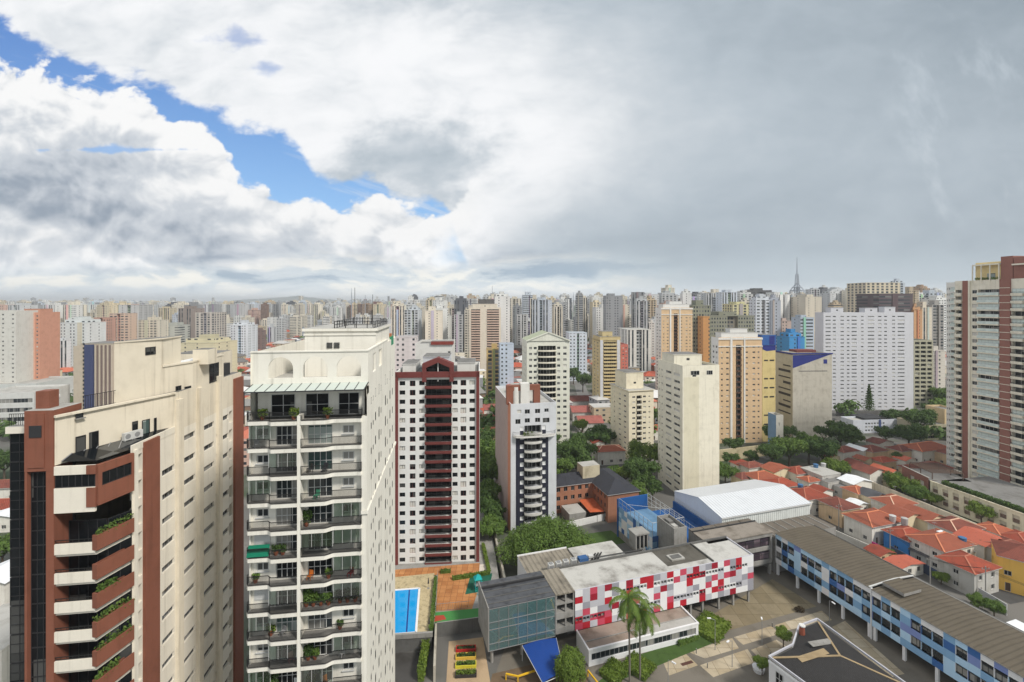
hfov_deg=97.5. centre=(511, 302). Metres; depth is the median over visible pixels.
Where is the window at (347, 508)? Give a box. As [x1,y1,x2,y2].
[343,504,354,513]
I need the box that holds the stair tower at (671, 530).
[657,514,686,547]
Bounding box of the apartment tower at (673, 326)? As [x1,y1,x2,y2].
[655,301,692,389]
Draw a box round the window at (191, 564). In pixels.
[184,562,192,573]
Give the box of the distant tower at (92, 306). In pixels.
[86,304,99,312]
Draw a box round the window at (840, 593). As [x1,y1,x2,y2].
[838,590,844,600]
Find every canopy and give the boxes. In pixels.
[522,638,559,681]
[579,498,604,511]
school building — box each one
[478,536,752,662]
[775,525,1023,681]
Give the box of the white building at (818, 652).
[768,618,904,681]
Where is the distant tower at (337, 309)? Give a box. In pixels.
[333,305,342,322]
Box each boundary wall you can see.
[433,622,436,681]
[492,523,505,577]
[569,513,605,526]
[836,530,868,549]
[872,481,976,523]
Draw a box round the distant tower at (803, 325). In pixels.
[791,315,813,349]
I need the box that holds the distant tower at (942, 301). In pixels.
[919,295,945,351]
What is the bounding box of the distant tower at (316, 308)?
[311,303,322,326]
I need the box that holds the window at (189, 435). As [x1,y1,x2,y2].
[184,432,192,439]
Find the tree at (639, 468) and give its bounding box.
[623,455,661,483]
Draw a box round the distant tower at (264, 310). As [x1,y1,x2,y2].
[261,303,268,319]
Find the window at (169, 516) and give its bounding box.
[162,513,171,523]
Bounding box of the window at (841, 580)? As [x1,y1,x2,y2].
[838,576,844,584]
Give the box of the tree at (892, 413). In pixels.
[879,408,900,418]
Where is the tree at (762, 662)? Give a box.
[751,655,768,675]
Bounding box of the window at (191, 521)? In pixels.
[184,519,192,528]
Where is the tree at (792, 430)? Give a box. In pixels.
[783,425,796,438]
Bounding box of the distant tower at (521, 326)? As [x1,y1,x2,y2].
[516,314,527,344]
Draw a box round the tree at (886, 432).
[873,426,896,439]
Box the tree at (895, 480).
[886,473,922,494]
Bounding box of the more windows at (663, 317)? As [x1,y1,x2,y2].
[663,317,690,350]
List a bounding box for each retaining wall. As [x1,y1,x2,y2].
[719,445,766,460]
[836,410,903,415]
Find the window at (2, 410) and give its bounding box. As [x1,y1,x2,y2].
[0,407,31,412]
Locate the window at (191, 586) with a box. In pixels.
[184,584,192,595]
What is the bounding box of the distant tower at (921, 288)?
[913,285,929,292]
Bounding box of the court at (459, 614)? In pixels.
[434,608,477,622]
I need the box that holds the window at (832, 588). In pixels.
[830,585,836,594]
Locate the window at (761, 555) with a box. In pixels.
[752,550,768,561]
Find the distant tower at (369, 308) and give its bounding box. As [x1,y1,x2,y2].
[363,303,371,317]
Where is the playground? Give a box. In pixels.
[473,574,482,591]
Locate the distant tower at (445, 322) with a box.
[436,305,447,338]
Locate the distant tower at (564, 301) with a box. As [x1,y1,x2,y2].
[559,299,566,317]
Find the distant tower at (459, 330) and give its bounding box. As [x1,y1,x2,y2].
[454,312,463,351]
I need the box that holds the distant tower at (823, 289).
[819,287,827,292]
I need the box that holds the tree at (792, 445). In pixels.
[768,436,810,466]
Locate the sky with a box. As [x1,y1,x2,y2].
[0,0,1023,301]
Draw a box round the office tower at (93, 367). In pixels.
[73,341,116,408]
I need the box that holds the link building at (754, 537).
[689,518,773,573]
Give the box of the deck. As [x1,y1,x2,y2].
[395,573,433,631]
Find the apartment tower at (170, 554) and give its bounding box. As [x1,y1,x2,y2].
[5,336,243,681]
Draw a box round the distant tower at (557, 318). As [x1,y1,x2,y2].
[552,302,562,336]
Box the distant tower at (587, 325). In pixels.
[587,314,588,336]
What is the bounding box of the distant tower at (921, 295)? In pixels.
[919,290,924,299]
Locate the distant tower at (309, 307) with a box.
[307,302,311,312]
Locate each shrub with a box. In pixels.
[677,634,699,646]
[794,606,804,612]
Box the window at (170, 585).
[162,583,171,595]
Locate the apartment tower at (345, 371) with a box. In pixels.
[243,294,395,681]
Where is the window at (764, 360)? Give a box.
[764,360,773,424]
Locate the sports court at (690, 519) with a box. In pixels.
[653,498,713,542]
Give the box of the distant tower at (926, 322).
[917,302,931,339]
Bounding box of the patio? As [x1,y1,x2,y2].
[395,563,479,610]
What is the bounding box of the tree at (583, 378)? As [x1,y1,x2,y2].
[575,373,591,391]
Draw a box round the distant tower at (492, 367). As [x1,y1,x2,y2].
[486,343,498,397]
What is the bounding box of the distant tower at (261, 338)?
[258,328,265,349]
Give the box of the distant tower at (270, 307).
[267,303,272,311]
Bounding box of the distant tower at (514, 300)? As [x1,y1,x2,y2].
[510,297,520,342]
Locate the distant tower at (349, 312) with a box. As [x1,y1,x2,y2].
[347,305,350,318]
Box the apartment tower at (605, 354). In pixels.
[592,331,619,402]
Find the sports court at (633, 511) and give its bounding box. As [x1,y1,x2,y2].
[617,493,683,551]
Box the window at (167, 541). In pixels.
[162,536,171,547]
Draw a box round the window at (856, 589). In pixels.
[854,584,860,594]
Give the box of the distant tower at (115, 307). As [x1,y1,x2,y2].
[112,301,130,312]
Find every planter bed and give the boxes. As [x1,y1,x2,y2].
[455,660,475,668]
[455,668,476,678]
[456,644,475,652]
[456,651,475,659]
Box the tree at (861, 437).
[842,430,865,443]
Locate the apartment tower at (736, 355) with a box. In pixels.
[711,328,762,442]
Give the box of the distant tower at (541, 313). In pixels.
[532,297,551,333]
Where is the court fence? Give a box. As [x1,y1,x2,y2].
[436,573,465,610]
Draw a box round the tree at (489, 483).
[480,478,501,496]
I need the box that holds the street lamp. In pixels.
[829,600,834,623]
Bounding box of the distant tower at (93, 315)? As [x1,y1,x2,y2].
[87,313,96,317]
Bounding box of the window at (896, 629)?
[892,624,899,635]
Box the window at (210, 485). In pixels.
[204,483,211,491]
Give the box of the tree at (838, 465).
[820,457,851,473]
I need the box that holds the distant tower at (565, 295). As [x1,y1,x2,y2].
[559,293,569,297]
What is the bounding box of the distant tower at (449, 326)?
[448,313,451,338]
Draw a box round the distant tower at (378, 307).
[373,302,385,314]
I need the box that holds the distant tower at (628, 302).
[627,299,630,314]
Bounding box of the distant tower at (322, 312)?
[320,310,325,318]
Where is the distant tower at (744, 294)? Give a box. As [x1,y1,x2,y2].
[737,290,752,301]
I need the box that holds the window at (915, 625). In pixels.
[912,620,920,631]
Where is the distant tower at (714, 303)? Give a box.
[713,297,715,310]
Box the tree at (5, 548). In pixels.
[0,533,10,562]
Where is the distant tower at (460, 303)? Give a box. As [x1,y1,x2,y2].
[454,296,467,313]
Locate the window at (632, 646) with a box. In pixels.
[628,643,636,650]
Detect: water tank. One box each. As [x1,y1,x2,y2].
[889,514,895,522]
[901,517,907,525]
[958,536,966,541]
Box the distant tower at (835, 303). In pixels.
[828,300,842,306]
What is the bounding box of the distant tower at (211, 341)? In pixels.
[181,334,237,371]
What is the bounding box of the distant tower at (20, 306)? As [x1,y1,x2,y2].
[8,303,37,309]
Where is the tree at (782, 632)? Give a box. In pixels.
[774,624,792,647]
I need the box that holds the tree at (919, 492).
[900,484,929,499]
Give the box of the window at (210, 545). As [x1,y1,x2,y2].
[204,543,211,553]
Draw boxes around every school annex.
[576,605,698,666]
[759,514,835,572]
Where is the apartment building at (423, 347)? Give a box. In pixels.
[416,339,454,361]
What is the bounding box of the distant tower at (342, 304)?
[338,302,345,323]
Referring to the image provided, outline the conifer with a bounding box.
[862,384,874,410]
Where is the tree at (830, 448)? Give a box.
[804,435,840,458]
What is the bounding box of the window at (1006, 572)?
[1004,570,1011,576]
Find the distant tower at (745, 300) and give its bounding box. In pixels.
[739,298,748,303]
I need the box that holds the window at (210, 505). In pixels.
[204,503,211,511]
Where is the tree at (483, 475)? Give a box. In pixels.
[480,467,496,481]
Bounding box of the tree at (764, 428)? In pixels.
[761,424,783,435]
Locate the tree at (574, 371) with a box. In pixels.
[570,367,580,383]
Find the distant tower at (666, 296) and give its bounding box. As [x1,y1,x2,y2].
[658,291,677,302]
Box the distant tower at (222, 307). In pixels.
[220,304,226,311]
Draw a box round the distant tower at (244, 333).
[230,320,257,357]
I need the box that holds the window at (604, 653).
[601,650,609,657]
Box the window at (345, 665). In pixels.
[342,662,354,671]
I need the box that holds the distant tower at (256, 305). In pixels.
[248,302,258,309]
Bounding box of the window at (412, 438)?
[410,436,414,441]
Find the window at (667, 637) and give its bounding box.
[662,634,670,641]
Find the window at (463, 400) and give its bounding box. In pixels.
[461,398,465,403]
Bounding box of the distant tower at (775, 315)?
[769,295,780,349]
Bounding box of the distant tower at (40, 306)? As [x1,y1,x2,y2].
[31,301,42,308]
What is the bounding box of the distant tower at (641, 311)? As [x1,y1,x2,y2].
[634,296,648,328]
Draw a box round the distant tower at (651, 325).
[649,319,654,356]
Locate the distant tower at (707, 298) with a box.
[700,293,714,310]
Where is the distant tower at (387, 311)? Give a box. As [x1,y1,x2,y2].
[384,305,390,317]
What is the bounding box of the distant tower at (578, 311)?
[575,291,582,330]
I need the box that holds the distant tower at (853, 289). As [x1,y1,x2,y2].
[847,283,899,311]
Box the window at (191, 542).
[184,540,192,551]
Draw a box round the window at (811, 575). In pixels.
[808,571,813,580]
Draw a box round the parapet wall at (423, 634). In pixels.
[395,631,432,639]
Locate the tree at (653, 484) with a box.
[644,475,663,501]
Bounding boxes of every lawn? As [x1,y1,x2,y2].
[584,531,624,544]
[598,636,724,681]
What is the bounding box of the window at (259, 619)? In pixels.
[255,617,268,626]
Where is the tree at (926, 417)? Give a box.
[899,409,938,438]
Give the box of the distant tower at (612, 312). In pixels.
[603,293,622,335]
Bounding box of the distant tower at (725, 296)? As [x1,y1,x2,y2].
[715,290,736,310]
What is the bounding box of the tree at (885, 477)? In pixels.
[882,470,906,489]
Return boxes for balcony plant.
[92,594,134,621]
[94,621,132,650]
[94,656,120,681]
[95,513,133,535]
[95,576,120,592]
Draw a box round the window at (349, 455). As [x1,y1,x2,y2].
[342,451,354,460]
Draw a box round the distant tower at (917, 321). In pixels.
[911,304,921,338]
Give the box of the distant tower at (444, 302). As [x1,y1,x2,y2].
[432,297,447,305]
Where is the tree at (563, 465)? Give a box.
[556,458,573,473]
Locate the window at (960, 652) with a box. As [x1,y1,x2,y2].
[957,646,966,659]
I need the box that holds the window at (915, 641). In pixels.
[912,636,920,649]
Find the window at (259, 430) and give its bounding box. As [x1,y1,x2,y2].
[255,428,268,437]
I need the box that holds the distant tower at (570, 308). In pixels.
[565,298,571,319]
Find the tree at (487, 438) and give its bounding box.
[480,434,492,448]
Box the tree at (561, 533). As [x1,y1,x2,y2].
[493,512,595,567]
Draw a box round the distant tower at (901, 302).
[856,293,912,311]
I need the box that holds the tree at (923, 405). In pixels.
[921,403,934,408]
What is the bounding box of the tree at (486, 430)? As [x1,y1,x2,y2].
[480,425,494,437]
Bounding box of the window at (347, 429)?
[342,425,354,434]
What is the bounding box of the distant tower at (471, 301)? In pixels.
[467,298,477,304]
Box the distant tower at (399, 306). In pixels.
[391,301,405,336]
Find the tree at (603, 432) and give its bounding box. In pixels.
[584,422,616,444]
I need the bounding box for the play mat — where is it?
[465,573,491,593]
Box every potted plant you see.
[252,573,259,583]
[257,408,268,419]
[266,623,275,634]
[267,673,278,681]
[271,544,280,555]
[280,543,287,554]
[289,407,299,419]
[302,509,312,524]
[303,588,312,605]
[303,644,314,660]
[306,673,316,681]
[307,591,317,606]
[309,647,319,659]
[315,592,326,605]
[323,407,332,418]
[323,592,334,605]
[325,568,332,578]
[335,589,345,602]
[336,619,343,629]
[343,587,352,602]
[350,587,360,601]
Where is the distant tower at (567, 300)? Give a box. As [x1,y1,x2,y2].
[558,297,568,317]
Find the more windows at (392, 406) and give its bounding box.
[385,406,392,681]
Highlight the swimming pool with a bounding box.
[395,587,419,632]
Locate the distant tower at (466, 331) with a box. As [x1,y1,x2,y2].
[464,305,471,357]
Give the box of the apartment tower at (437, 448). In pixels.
[395,353,479,564]
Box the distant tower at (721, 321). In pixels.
[711,311,754,336]
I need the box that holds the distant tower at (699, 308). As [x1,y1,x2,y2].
[689,300,710,362]
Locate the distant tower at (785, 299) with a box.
[766,294,790,320]
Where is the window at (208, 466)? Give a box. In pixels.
[204,462,211,470]
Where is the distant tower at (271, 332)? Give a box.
[267,324,275,342]
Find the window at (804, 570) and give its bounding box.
[802,567,806,575]
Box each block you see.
[0,376,72,392]
[0,384,69,425]
[758,334,775,441]
[768,412,782,455]
[776,349,832,437]
[841,413,896,432]
[897,418,945,439]
[913,338,932,406]
[926,405,945,423]
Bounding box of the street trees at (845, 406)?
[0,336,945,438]
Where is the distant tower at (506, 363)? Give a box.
[498,342,513,385]
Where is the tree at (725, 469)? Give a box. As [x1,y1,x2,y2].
[719,461,740,483]
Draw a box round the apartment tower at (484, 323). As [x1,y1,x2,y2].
[469,299,500,369]
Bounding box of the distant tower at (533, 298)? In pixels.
[530,295,536,334]
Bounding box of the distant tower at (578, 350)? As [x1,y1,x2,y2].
[566,331,586,380]
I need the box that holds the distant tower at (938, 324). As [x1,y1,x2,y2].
[927,300,943,349]
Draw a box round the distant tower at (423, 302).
[420,298,425,307]
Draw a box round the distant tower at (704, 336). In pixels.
[697,316,709,362]
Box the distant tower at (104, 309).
[97,301,113,316]
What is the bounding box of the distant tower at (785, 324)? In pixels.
[781,318,790,331]
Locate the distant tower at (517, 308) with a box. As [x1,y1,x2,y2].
[512,303,521,344]
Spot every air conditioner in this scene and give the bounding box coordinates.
[122,431,133,441]
[133,429,142,438]
[547,562,553,568]
[555,560,561,567]
[562,558,568,565]
[570,557,576,563]
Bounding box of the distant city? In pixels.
[7,296,630,340]
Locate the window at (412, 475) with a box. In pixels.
[410,473,414,478]
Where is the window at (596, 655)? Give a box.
[592,652,600,659]
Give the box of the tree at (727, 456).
[721,451,740,461]
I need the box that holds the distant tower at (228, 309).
[226,305,229,314]
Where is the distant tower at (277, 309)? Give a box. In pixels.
[273,302,280,317]
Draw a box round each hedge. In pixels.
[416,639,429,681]
[428,575,437,630]
[440,567,450,573]
[452,570,489,580]
[481,542,490,570]
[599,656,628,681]
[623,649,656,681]
[696,609,731,644]
[941,480,1023,512]
[975,277,997,279]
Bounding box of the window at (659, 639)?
[654,636,661,643]
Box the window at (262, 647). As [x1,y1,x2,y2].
[255,644,268,653]
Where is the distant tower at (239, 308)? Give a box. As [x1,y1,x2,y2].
[230,303,248,322]
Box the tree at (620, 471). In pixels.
[615,466,632,479]
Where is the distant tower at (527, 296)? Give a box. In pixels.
[522,292,532,317]
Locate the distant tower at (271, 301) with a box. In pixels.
[264,300,275,303]
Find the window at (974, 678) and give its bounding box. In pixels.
[969,672,979,681]
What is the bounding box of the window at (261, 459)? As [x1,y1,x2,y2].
[255,455,267,464]
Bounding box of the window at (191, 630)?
[184,627,192,640]
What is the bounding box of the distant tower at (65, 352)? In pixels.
[60,337,70,367]
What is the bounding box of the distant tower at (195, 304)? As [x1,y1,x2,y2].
[184,302,202,307]
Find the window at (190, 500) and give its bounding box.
[184,497,192,506]
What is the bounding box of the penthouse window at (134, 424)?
[132,421,137,430]
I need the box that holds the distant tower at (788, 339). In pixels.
[777,329,804,350]
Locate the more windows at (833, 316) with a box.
[833,316,894,407]
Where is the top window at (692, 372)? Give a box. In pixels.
[691,371,698,374]
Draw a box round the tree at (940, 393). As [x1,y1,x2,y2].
[928,386,945,398]
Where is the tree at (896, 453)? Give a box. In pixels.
[891,451,902,456]
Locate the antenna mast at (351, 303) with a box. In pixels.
[351,288,351,318]
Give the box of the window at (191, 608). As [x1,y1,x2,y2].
[184,605,192,617]
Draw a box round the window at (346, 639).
[343,636,354,645]
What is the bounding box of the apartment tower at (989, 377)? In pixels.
[954,256,1023,486]
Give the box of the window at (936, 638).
[933,633,942,644]
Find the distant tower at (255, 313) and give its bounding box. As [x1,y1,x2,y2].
[248,308,260,324]
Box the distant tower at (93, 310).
[90,307,96,312]
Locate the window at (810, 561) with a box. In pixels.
[808,557,813,566]
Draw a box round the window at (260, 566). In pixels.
[255,562,268,572]
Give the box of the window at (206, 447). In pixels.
[204,442,211,450]
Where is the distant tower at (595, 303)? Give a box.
[590,300,600,344]
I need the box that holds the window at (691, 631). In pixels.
[687,628,694,635]
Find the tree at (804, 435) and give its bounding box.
[791,431,823,464]
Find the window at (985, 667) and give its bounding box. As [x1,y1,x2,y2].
[982,662,993,675]
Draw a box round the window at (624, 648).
[619,645,627,652]
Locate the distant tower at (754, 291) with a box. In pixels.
[740,288,771,296]
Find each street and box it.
[574,381,588,394]
[751,453,898,470]
[991,589,1023,603]
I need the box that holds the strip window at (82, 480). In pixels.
[55,462,130,487]
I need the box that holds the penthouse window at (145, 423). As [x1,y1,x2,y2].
[142,419,149,433]
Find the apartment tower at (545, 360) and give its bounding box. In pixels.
[522,330,570,444]
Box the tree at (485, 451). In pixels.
[480,438,494,458]
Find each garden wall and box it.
[891,546,936,579]
[978,588,1006,615]
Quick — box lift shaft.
[628,526,649,549]
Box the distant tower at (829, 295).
[819,289,841,311]
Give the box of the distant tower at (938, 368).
[933,345,944,387]
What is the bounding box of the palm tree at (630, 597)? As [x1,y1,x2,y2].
[609,587,650,681]
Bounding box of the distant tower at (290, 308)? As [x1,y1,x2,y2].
[288,305,293,313]
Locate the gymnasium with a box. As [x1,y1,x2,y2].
[675,479,811,524]
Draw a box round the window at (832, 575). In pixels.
[830,571,836,580]
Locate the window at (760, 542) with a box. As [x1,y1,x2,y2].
[737,537,768,549]
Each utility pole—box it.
[836,504,841,529]
[887,529,891,548]
[927,557,933,583]
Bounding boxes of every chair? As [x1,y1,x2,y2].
[279,625,285,636]
[288,651,293,663]
[322,674,327,681]
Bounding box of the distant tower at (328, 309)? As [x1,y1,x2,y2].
[323,305,332,314]
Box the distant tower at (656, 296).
[644,293,658,304]
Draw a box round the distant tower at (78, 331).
[60,316,105,365]
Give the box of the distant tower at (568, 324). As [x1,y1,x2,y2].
[565,318,572,337]
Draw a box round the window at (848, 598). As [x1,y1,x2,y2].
[846,594,852,605]
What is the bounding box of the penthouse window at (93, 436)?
[89,430,98,448]
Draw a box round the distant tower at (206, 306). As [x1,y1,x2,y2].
[202,303,208,311]
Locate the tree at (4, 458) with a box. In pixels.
[0,449,9,478]
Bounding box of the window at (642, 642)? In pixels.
[637,641,644,648]
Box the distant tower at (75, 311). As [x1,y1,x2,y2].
[69,305,82,317]
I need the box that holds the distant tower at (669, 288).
[661,285,674,292]
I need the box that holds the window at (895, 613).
[892,609,899,618]
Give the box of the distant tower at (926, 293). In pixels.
[923,290,942,297]
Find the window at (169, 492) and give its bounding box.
[162,489,171,499]
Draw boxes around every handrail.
[505,670,535,681]
[587,670,597,681]
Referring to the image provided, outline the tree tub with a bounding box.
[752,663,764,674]
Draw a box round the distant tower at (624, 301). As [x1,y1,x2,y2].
[621,295,626,304]
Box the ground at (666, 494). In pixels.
[0,374,1023,681]
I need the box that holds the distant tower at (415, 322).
[408,305,421,341]
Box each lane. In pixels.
[395,652,419,681]
[491,664,587,681]
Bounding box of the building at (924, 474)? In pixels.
[902,462,970,501]
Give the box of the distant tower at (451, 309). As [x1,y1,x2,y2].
[448,304,453,338]
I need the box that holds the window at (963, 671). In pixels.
[956,664,966,678]
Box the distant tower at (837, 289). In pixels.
[829,287,843,292]
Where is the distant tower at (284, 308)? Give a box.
[281,303,287,314]
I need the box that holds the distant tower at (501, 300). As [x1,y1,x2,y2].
[493,291,509,341]
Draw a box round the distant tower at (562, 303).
[552,300,564,337]
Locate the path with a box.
[479,564,486,570]
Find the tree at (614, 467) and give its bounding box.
[607,464,620,475]
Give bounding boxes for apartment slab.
[815,307,912,409]
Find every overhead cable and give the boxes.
[838,506,888,529]
[890,530,929,556]
[929,558,979,567]
[984,568,1023,585]
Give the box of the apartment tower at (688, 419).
[658,351,718,491]
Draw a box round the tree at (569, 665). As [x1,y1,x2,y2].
[553,643,586,681]
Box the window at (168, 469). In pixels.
[162,466,171,475]
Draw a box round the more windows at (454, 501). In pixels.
[400,500,474,561]
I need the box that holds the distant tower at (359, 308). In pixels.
[357,304,362,313]
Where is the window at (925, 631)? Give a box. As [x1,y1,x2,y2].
[922,626,931,638]
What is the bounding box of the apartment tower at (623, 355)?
[620,343,627,368]
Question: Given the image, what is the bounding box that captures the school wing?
[517,541,642,596]
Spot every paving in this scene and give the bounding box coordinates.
[446,637,489,681]
[664,654,696,674]
[690,638,738,657]
[700,649,755,676]
[714,579,815,630]
[734,626,775,644]
[752,640,788,657]
[775,611,830,629]
[833,621,903,676]
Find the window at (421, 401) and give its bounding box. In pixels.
[419,399,424,403]
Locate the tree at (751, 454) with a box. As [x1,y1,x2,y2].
[742,449,759,460]
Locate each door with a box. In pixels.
[271,394,294,416]
[276,426,296,444]
[276,453,296,471]
[276,480,296,498]
[276,507,296,524]
[276,535,296,551]
[276,562,296,578]
[276,589,295,605]
[276,617,296,631]
[276,644,295,658]
[276,671,296,681]
[306,393,328,415]
[308,424,331,443]
[308,451,331,470]
[308,477,331,496]
[308,504,331,522]
[308,531,331,549]
[308,558,331,575]
[308,611,331,628]
[308,638,331,654]
[308,665,331,681]
[310,584,331,601]
[339,392,358,414]
[426,379,451,385]
[426,389,451,394]
[426,398,451,404]
[426,407,451,413]
[426,416,451,422]
[426,425,451,431]
[426,435,451,440]
[426,444,451,450]
[426,453,451,459]
[426,462,451,468]
[426,472,451,477]
[426,481,451,486]
[426,490,451,495]
[426,499,451,504]
[426,509,451,514]
[426,518,451,523]
[426,527,451,532]
[426,537,451,541]
[426,546,451,550]
[426,555,451,558]
[524,425,539,431]
[524,437,539,440]
[524,444,539,449]
[524,453,539,458]
[524,461,539,467]
[524,470,539,475]
[524,479,539,484]
[524,488,539,493]
[524,497,539,502]
[524,506,539,511]
[524,515,539,520]
[538,346,554,349]
[538,352,554,355]
[538,358,554,361]
[538,363,554,367]
[538,369,554,373]
[538,375,554,379]
[538,381,554,385]
[540,387,554,391]
[981,289,998,291]
[981,311,998,313]
[981,318,998,321]
[981,325,998,328]
[981,375,998,379]
[981,396,998,401]
[981,417,998,423]
[981,425,998,431]
[981,446,998,453]
[1005,582,1010,591]
[1015,311,1023,315]
[1015,341,1023,346]
[1015,349,1023,353]
[1015,357,1023,361]
[1015,364,1023,369]
[1015,372,1023,377]
[1015,379,1023,384]
[1015,387,1023,392]
[1015,395,1023,400]
[1015,402,1023,407]
[1015,425,1023,430]
[1015,433,1023,438]
[1015,448,1023,453]
[1015,455,1023,461]
[1015,471,1023,476]
[1015,478,1023,484]
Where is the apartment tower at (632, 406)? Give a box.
[609,369,654,458]
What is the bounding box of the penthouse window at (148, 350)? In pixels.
[145,346,155,354]
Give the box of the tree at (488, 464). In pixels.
[480,453,497,479]
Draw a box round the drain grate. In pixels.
[680,660,693,665]
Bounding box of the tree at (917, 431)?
[893,423,927,442]
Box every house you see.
[0,479,9,497]
[0,498,9,509]
[0,508,9,532]
[0,559,9,605]
[0,603,9,681]
[483,404,494,413]
[570,395,591,405]
[570,405,590,420]
[575,415,603,432]
[586,437,604,452]
[592,444,626,464]
[654,424,657,439]
[729,459,747,471]
[731,471,749,482]
[737,460,762,471]
[745,470,779,479]
[760,462,789,478]
[760,476,797,487]
[788,465,806,482]
[790,486,831,515]
[796,475,820,485]
[800,465,840,479]
[808,483,833,495]
[815,477,840,489]
[816,496,862,527]
[821,455,840,460]
[832,483,846,497]
[835,445,860,460]
[837,474,871,488]
[840,485,860,499]
[841,507,900,544]
[843,457,868,473]
[845,443,867,455]
[846,497,868,509]
[851,462,883,485]
[852,454,871,464]
[860,487,885,507]
[861,445,889,456]
[863,543,895,558]
[865,437,893,448]
[868,493,919,508]
[869,456,897,469]
[870,463,900,487]
[878,504,920,528]
[881,525,920,554]
[883,554,925,575]
[885,445,912,457]
[892,455,915,468]
[896,460,955,473]
[899,441,945,461]
[903,503,944,530]
[905,528,977,570]
[908,547,928,564]
[924,515,986,534]
[934,550,1002,594]
[935,448,945,464]
[952,526,1001,560]
[977,521,1011,535]
[984,536,1023,562]
[990,538,1023,595]
[1000,529,1023,543]
[1006,619,1023,630]
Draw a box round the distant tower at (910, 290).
[905,287,918,303]
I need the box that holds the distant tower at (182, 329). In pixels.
[169,322,189,342]
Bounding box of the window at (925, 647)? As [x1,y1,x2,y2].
[922,642,931,656]
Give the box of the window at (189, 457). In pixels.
[184,453,192,462]
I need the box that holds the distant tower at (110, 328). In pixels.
[94,317,115,340]
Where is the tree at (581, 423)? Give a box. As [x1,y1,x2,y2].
[572,419,588,431]
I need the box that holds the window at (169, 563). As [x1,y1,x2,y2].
[162,560,171,571]
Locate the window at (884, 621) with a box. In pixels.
[882,618,889,629]
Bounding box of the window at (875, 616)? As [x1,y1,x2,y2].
[873,612,880,622]
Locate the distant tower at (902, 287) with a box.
[890,279,904,293]
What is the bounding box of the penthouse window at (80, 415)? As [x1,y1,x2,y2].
[75,412,85,419]
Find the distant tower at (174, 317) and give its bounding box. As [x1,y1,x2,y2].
[172,311,177,321]
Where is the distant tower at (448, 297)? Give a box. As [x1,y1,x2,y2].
[445,294,450,301]
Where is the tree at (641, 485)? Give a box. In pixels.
[629,479,649,495]
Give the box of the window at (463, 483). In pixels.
[461,481,465,486]
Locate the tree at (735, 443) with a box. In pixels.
[721,437,744,448]
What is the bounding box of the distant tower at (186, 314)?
[178,306,204,337]
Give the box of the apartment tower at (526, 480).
[495,382,555,532]
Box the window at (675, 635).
[671,632,678,639]
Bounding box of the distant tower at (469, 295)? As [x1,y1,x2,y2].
[467,293,474,297]
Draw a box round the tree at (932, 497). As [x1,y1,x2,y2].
[922,492,945,505]
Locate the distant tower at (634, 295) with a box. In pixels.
[631,292,643,327]
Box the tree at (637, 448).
[626,439,657,461]
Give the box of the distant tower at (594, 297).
[589,295,602,343]
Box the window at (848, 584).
[846,581,852,589]
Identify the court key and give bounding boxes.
[434,615,445,621]
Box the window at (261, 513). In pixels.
[255,508,268,518]
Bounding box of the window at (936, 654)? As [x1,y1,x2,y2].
[933,649,942,663]
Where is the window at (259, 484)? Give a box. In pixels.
[255,482,268,491]
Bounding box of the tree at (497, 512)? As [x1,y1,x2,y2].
[482,501,507,519]
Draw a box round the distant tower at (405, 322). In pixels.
[396,310,407,335]
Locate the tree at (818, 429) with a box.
[813,425,831,440]
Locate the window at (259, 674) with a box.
[255,671,268,680]
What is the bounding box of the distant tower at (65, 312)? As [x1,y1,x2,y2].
[63,302,86,321]
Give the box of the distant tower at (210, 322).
[195,312,226,337]
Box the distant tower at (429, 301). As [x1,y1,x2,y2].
[426,297,434,309]
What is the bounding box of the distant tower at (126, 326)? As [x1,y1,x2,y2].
[109,313,136,340]
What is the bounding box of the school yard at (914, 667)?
[496,565,957,681]
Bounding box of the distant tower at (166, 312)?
[159,306,176,322]
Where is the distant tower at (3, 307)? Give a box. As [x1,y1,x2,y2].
[0,305,7,309]
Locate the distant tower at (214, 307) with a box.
[209,304,219,311]
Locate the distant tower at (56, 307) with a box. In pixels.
[44,303,62,317]
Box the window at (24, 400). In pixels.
[0,398,31,402]
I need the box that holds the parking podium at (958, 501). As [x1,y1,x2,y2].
[930,476,1023,531]
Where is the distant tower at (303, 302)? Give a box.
[298,300,306,314]
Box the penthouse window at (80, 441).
[75,435,85,451]
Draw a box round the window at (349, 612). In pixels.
[342,609,354,618]
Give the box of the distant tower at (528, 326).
[528,318,529,334]
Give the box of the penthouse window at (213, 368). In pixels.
[209,362,218,382]
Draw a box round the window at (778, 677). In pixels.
[775,671,782,681]
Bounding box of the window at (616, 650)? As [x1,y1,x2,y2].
[610,647,618,654]
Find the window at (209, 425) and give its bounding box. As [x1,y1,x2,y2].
[204,422,211,429]
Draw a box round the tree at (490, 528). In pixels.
[480,514,506,537]
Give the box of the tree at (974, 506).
[964,499,997,522]
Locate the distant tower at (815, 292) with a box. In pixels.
[805,288,819,296]
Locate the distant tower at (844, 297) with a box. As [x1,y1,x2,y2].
[841,288,846,311]
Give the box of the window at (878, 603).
[873,596,880,607]
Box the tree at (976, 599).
[965,592,985,607]
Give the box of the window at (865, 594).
[863,591,869,600]
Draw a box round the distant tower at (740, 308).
[722,302,748,314]
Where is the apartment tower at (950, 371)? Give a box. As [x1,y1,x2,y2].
[946,282,954,467]
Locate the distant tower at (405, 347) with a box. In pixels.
[395,335,417,371]
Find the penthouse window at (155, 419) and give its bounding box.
[154,418,156,430]
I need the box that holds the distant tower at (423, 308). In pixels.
[417,304,425,339]
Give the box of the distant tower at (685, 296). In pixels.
[680,289,691,304]
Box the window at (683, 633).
[679,630,686,637]
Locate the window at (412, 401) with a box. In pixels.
[410,399,414,404]
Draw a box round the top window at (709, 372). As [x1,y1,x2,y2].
[707,370,712,374]
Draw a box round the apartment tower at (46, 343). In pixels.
[24,309,59,379]

